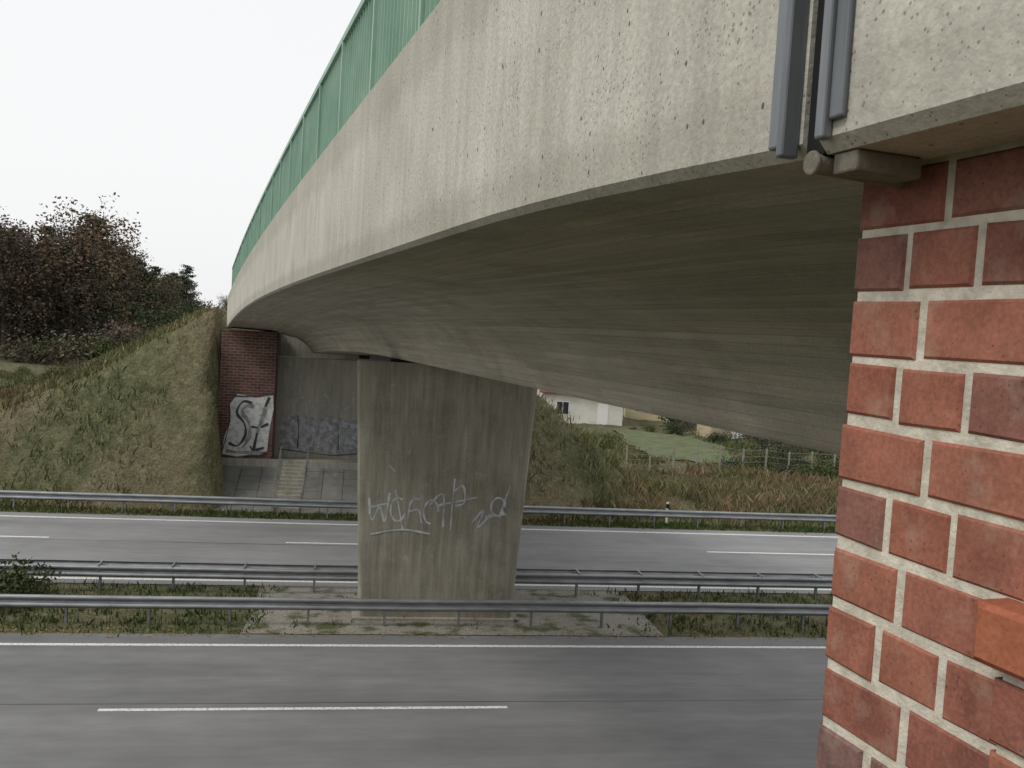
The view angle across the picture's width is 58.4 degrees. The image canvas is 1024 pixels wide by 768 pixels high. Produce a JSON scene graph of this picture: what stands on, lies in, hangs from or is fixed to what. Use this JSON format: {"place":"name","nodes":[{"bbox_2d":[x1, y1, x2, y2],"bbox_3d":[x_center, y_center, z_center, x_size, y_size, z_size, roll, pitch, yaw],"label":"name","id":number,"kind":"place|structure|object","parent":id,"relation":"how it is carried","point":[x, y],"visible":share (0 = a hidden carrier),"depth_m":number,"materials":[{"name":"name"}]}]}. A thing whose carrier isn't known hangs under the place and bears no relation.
{"place":"outdoors","nodes":[
{"label":"outdoors","id":0,"kind":"place"},
{"bbox_2d":[0,0,360,308],"label":"sky","id":1,"kind":"structure","parent":0,"point":[186,111],"materials":[{"name":"white"}]},
{"bbox_2d":[0,633,827,767],"bbox_3d":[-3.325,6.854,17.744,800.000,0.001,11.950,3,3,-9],"label":"carriageway road","id":2,"kind":"structure","parent":0,"point":[610,709],"depth_m":19.64,"materials":[{"name":"grey asphalt"}]},
{"bbox_2d":[0,587,822,640],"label":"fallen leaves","id":3,"kind":"object","parent":2,"relation":"on","point":[396,635],"visible":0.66,"depth_m":24.00,"materials":[{"name":"brown plant"}]},
{"bbox_2d":[0,515,837,710],"bbox_3d":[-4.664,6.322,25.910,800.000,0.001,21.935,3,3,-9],"label":"lane markings","id":4,"kind":"object","parent":2,"relation":"on","point":[279,708],"visible":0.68,"depth_m":23.91,"materials":[{"name":"paint"}]},
{"bbox_2d":[0,512,837,593],"bbox_3d":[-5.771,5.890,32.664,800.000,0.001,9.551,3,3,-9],"label":"carriageway road","id":5,"kind":"structure","parent":0,"point":[582,550],"depth_m":33.58,"materials":[{"name":"grey asphalt"}]},
{"bbox_2d":[0,303,842,637],"bbox_3d":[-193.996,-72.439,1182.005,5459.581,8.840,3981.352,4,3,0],"label":"ground","id":6,"kind":"structure","parent":0,"point":[184,428],"depth_m":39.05,"materials":[{"name":"green plant"}]},
{"bbox_2d":[0,192,227,359],"bbox_3d":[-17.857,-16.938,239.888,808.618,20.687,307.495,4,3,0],"label":"distant forest","id":7,"kind":"object","parent":6,"relation":"on","point":[76,281],"visible":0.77,"depth_m":101.34,"materials":[{"name":"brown plant"}]},
{"bbox_2d":[212,329,396,514],"bbox_3d":[-7.829,1.241,43.830,14.850,8.200,11.300,3,3,-9],"label":"abutment","id":8,"kind":"object","parent":6,"relation":"on","point":[287,417],"visible":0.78,"depth_m":41.49,"materials":[{"name":"concrete"}]},
{"bbox_2d":[0,594,829,629],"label":"guard rail","id":9,"kind":"object","parent":6,"relation":"on","point":[230,603],"visible":0.75,"depth_m":24.48,"materials":[{"name":"metal"}]},
{"bbox_2d":[0,558,832,599],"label":"guard rail","id":10,"kind":"object","parent":6,"relation":"on","point":[176,569],"visible":0.69,"depth_m":27.32,"materials":[{"name":"metal"}]},
{"bbox_2d":[0,502,834,638],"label":"median grass","id":11,"kind":"structure","parent":6,"relation":"on","point":[285,514],"depth_m":28.74,"materials":[{"name":"green plant"}]},
{"bbox_2d":[0,490,835,530],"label":"guard rail","id":12,"kind":"object","parent":6,"relation":"on","point":[183,499],"visible":0.59,"depth_m":37.52,"materials":[{"name":"metal"}]},
{"bbox_2d":[0,297,839,613],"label":"shrubbery","id":13,"kind":"object","parent":6,"relation":"on","point":[46,351],"visible":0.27,"depth_m":80.46,"materials":[{"name":"green plant"}]},
{"bbox_2d":[351,358,536,621],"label":"bridge pier","id":14,"kind":"structure","parent":6,"relation":"on","point":[443,458],"depth_m":25.09,"materials":[{"name":"concrete"}]},
{"bbox_2d":[242,586,663,635],"bbox_3d":[-1.690,6.484,26.289,11.200,0.001,4.300,3,3,-9],"label":"median gravel strip","id":15,"kind":"object","parent":6,"relation":"on","point":[542,622],"visible":0.52,"depth_m":25.19,"materials":[{"name":"grey gravel"}]},
{"bbox_2d":[537,389,622,425],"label":"cottage","id":16,"kind":"structure","parent":6,"relation":"on","point":[589,412],"depth_m":84.76,"materials":[{"name":"paint"}]},
{"bbox_2d":[557,402,568,413],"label":"window glass","id":17,"kind":"structure","parent":16,"relation":"in","point":[565,404],"depth_m":84.60,"materials":[{"name":"grey glass"}]},
{"bbox_2d":[556,401,608,424],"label":"window frames","id":18,"kind":"structure","parent":16,"relation":"in","point":[602,412],"depth_m":84.81,"materials":[{"name":"white"}]},
{"bbox_2d":[226,0,1023,767],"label":"road bridge","id":19,"kind":"structure","parent":6,"relation":"on","point":[796,222],"depth_m":3.04,"materials":[{"name":"concrete"}]},
{"bbox_2d":[665,502,669,522],"bbox_3d":[6.902,5.750,40.695,0.124,1.050,0.117,3,3,-9],"label":"delineator post","id":20,"kind":"object","parent":6,"relation":"on","point":[667,507],"visible":0.75,"depth_m":40.67,"materials":[{"name":"white plastic"}]},
{"bbox_2d":[613,429,740,465],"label":"garden lawn","id":21,"kind":"structure","parent":6,"relation":"on","point":[645,441],"depth_m":70.36,"materials":[{"name":"green plant"}]},
{"bbox_2d":[572,427,842,523],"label":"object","id":22,"kind":"object","parent":6,"relation":"on","point":[733,483],"visible":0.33,"depth_m":47.42,"materials":[{"name":"green plant"}]},
{"bbox_2d":[696,424,744,438],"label":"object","id":23,"kind":"structure","parent":6,"relation":"on","point":[703,429],"depth_m":77.95,"materials":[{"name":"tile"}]},
{"bbox_2d":[713,428,742,438],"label":"window frames","id":24,"kind":"structure","parent":23,"relation":"in","point":[733,433],"depth_m":77.90,"materials":[{"name":"white"}]},
{"bbox_2d":[625,445,839,470],"bbox_3d":[31.945,5.972,59.787,49.766,2.179,0.108,3,3,-5],"label":"garden fence","id":25,"kind":"object","parent":6,"relation":"on","point":[742,456],"visible":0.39,"depth_m":58.24,"materials":[{"name":"grey metal"}]},
{"bbox_2d":[623,408,683,422],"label":"cottage","id":26,"kind":"structure","parent":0,"point":[633,414],"depth_m":92.93,"materials":[{"name":"paint"}]}
]}

